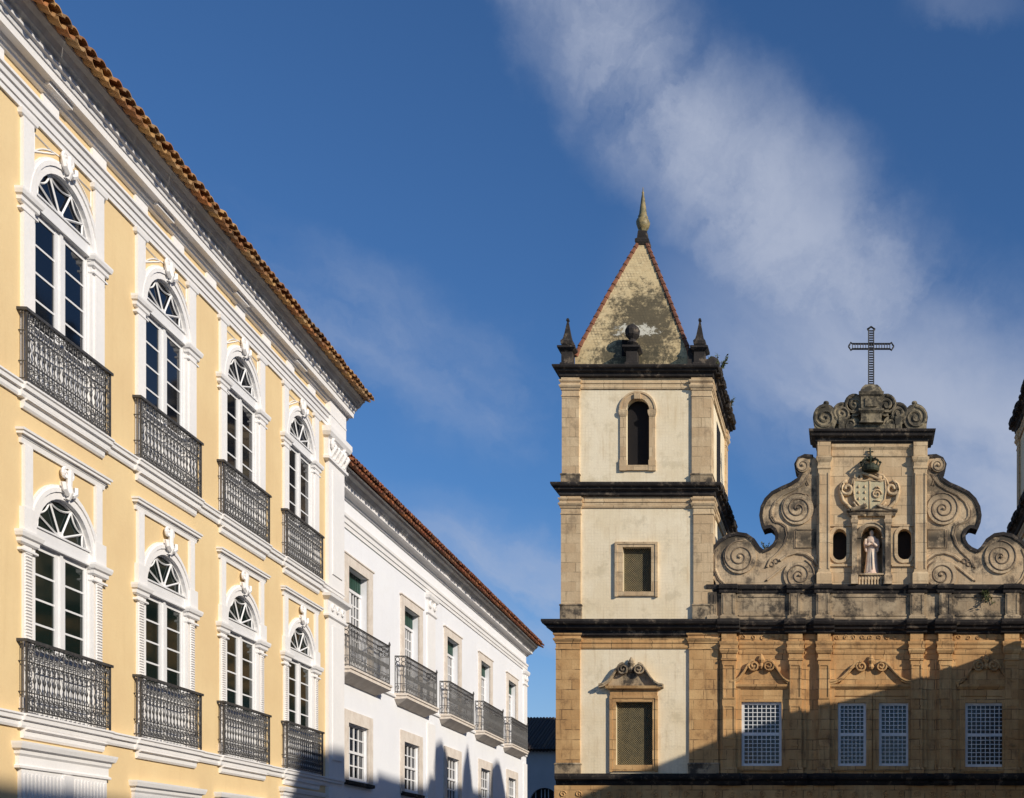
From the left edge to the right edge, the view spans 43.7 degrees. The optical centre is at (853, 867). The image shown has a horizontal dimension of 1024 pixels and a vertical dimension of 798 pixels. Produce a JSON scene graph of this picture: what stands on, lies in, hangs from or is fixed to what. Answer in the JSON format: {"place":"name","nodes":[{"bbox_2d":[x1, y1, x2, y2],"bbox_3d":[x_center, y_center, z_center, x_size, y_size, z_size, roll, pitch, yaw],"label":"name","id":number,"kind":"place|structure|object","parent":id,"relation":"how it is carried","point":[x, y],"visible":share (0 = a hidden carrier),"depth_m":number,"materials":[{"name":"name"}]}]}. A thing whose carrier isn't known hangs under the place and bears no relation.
{"place":"outdoors","nodes":[
{"label":"outdoors","id":0,"kind":"place"},
{"bbox_2d":[0,0,373,797],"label":"yellow building","id":1,"kind":"structure","parent":0,"point":[184,394],"depth_m":19.16,"materials":[{"name":"paint"}]},
{"bbox_2d":[14,106,112,431],"bbox_3d":[-11.308,-8.320,16.995,0.396,3.680,2.260,0,0,-5],"label":"window","id":2,"kind":"structure","parent":1,"relation":"in","point":[64,271],"depth_m":16.97,"materials":[{"name":"white paint"}]},
{"bbox_2d":[14,426,112,729],"bbox_3d":[-11.308,-3.965,16.995,0.396,3.810,2.260,0,0,-5],"label":"window","id":3,"kind":"structure","parent":1,"relation":"in","point":[64,568],"depth_m":16.97,"materials":[{"name":"white paint"}]},
{"bbox_2d":[11,740,117,797],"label":"door","id":4,"kind":"structure","parent":1,"relation":"in","point":[43,771],"depth_m":16.77,"materials":[{"name":"white paint"}]},
{"bbox_2d":[128,780,206,797],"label":"window","id":5,"kind":"structure","parent":1,"relation":"in","point":[139,788],"depth_m":19.62,"materials":[{"name":"white paint"}]},
{"bbox_2d":[131,226,203,494],"bbox_3d":[-11.562,-8.320,19.975,0.396,3.680,2.260,0,0,-5],"label":"window","id":6,"kind":"structure","parent":1,"relation":"in","point":[167,356],"depth_m":19.97,"materials":[{"name":"white paint"}]},
{"bbox_2d":[131,496,203,748],"bbox_3d":[-11.562,-3.965,19.975,0.396,3.810,2.260,0,0,-5],"label":"window","id":7,"kind":"structure","parent":1,"relation":"in","point":[167,612],"depth_m":19.96,"materials":[{"name":"white paint"}]},
{"bbox_2d":[214,792,261,797],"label":"window","id":8,"kind":"structure","parent":1,"relation":"in","point":[216,794],"depth_m":22.13,"materials":[{"name":"white paint"}]},
{"bbox_2d":[216,313,270,539],"bbox_3d":[-11.815,-8.320,22.955,0.396,3.680,2.260,0,0,-5],"label":"window","id":9,"kind":"structure","parent":1,"relation":"in","point":[243,418],"depth_m":22.98,"materials":[{"name":"white paint"}]},
{"bbox_2d":[216,547,270,763],"bbox_3d":[-11.815,-3.965,22.955,0.396,3.810,2.260,0,0,-5],"label":"window","id":10,"kind":"structure","parent":1,"relation":"in","point":[242,635],"depth_m":22.93,"materials":[{"name":"white paint"}]},
{"bbox_2d":[280,380,323,576],"bbox_3d":[-12.068,-8.320,25.935,0.396,3.680,2.260,0,0,-5],"label":"window","id":11,"kind":"structure","parent":1,"relation":"in","point":[301,467],"depth_m":25.93,"materials":[{"name":"white paint"}]},
{"bbox_2d":[280,585,323,774],"bbox_3d":[-12.068,-3.965,25.935,0.396,3.810,2.260,0,0,-5],"label":"window","id":12,"kind":"structure","parent":1,"relation":"in","point":[300,656],"depth_m":25.93,"materials":[{"name":"white paint"}]},
{"bbox_2d":[279,786,326,797],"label":"door","id":13,"kind":"structure","parent":1,"relation":"in","point":[285,792],"depth_m":25.51,"materials":[{"name":"white paint"}]},
{"bbox_2d":[342,454,543,797],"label":"white building","id":14,"kind":"structure","parent":0,"point":[442,642],"depth_m":37.07,"materials":[{"name":"paint"}]},
{"bbox_2d":[343,550,374,673],"bbox_3d":[-13.204,-6.575,31.614,0.310,3.030,2.320,0,0,-4],"label":"balcony door","id":15,"kind":"structure","parent":14,"relation":"in","point":[352,584],"depth_m":31.88,"materials":[{"name":"beige stone"}]},
{"bbox_2d":[344,708,374,788],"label":"sash window","id":16,"kind":"structure","parent":14,"relation":"in","point":[354,736],"depth_m":31.80,"materials":[{"name":"beige stone"}]},
{"bbox_2d":[399,593,424,692],"bbox_3d":[-13.526,-6.575,36.304,0.310,3.030,2.320,0,0,-4],"label":"balcony door","id":17,"kind":"structure","parent":14,"relation":"in","point":[406,620],"depth_m":36.50,"materials":[{"name":"beige stone"}]},
{"bbox_2d":[400,729,424,797],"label":"sash window","id":18,"kind":"structure","parent":14,"relation":"in","point":[407,751],"depth_m":36.48,"materials":[{"name":"beige stone"}]},
{"bbox_2d":[443,746,461,797],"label":"sash window","id":19,"kind":"structure","parent":14,"relation":"in","point":[449,765],"depth_m":41.20,"materials":[{"name":"beige stone"}]},
{"bbox_2d":[443,625,462,716],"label":"balcony door","id":20,"kind":"structure","parent":14,"relation":"in","point":[448,633],"depth_m":41.26,"materials":[{"name":"beige stone"}]},
{"bbox_2d":[478,758,492,797],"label":"sash window","id":21,"kind":"structure","parent":14,"relation":"in","point":[482,774],"depth_m":45.92,"materials":[{"name":"beige stone"}]},
{"bbox_2d":[478,650,493,729],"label":"balcony door","id":22,"kind":"structure","parent":14,"relation":"in","point":[482,657],"depth_m":46.00,"materials":[{"name":"beige stone"}]},
{"bbox_2d":[506,769,517,797],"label":"sash window","id":23,"kind":"structure","parent":14,"relation":"in","point":[509,774],"depth_m":50.64,"materials":[{"name":"beige stone"}]},
{"bbox_2d":[506,671,518,741],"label":"balcony door","id":24,"kind":"structure","parent":14,"relation":"in","point":[509,677],"depth_m":50.32,"materials":[{"name":"beige stone"}]},
{"bbox_2d":[54,0,1023,717],"label":"sky","id":25,"kind":"structure","parent":0,"point":[439,186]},
{"bbox_2d":[526,717,555,797],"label":"side street house","id":26,"kind":"structure","parent":0,"point":[540,762],"depth_m":84.00,"materials":[{"name":"tile"}]},
{"bbox_2d":[532,788,553,797],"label":"window","id":27,"kind":"structure","parent":26,"relation":"in","point":[544,792],"depth_m":84.23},
{"bbox_2d":[541,190,1023,797],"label":"church","id":28,"kind":"structure","parent":0,"point":[705,648],"depth_m":61.95,"materials":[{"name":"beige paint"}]},
{"bbox_2d":[709,352,728,368],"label":"weed","id":29,"kind":"object","parent":28,"relation":"attached to","point":[723,362],"visible":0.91,"depth_m":62.36,"materials":[{"name":"green plant"}]},
{"bbox_2d":[737,695,786,770],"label":"window","id":30,"kind":"structure","parent":28,"relation":"in","point":[763,718],"depth_m":62.11,"materials":[{"name":"white glass"}]},
{"bbox_2d":[832,696,871,770],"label":"window","id":31,"kind":"structure","parent":28,"relation":"in","point":[853,715],"depth_m":62.08,"materials":[{"name":"white glass"}]},
{"bbox_2d":[864,528,879,572],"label":"statue","id":32,"kind":"object","parent":28,"relation":"in","point":[871,544],"visible":0.98,"depth_m":62.10,"materials":[{"name":"white stone"}]},
{"bbox_2d":[873,696,909,770],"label":"window","id":33,"kind":"structure","parent":28,"relation":"in","point":[890,714],"depth_m":62.08,"materials":[{"name":"blue glass"}]},
{"bbox_2d":[960,696,1003,771],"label":"window","id":34,"kind":"structure","parent":28,"relation":"in","point":[980,717],"depth_m":62.11,"materials":[{"name":"white glass"}]},
{"bbox_2d":[979,590,995,603],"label":"weed","id":35,"kind":"object","parent":28,"relation":"attached to","point":[985,593],"visible":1,"depth_m":61.83,"materials":[{"name":"green plant"}]}
]}

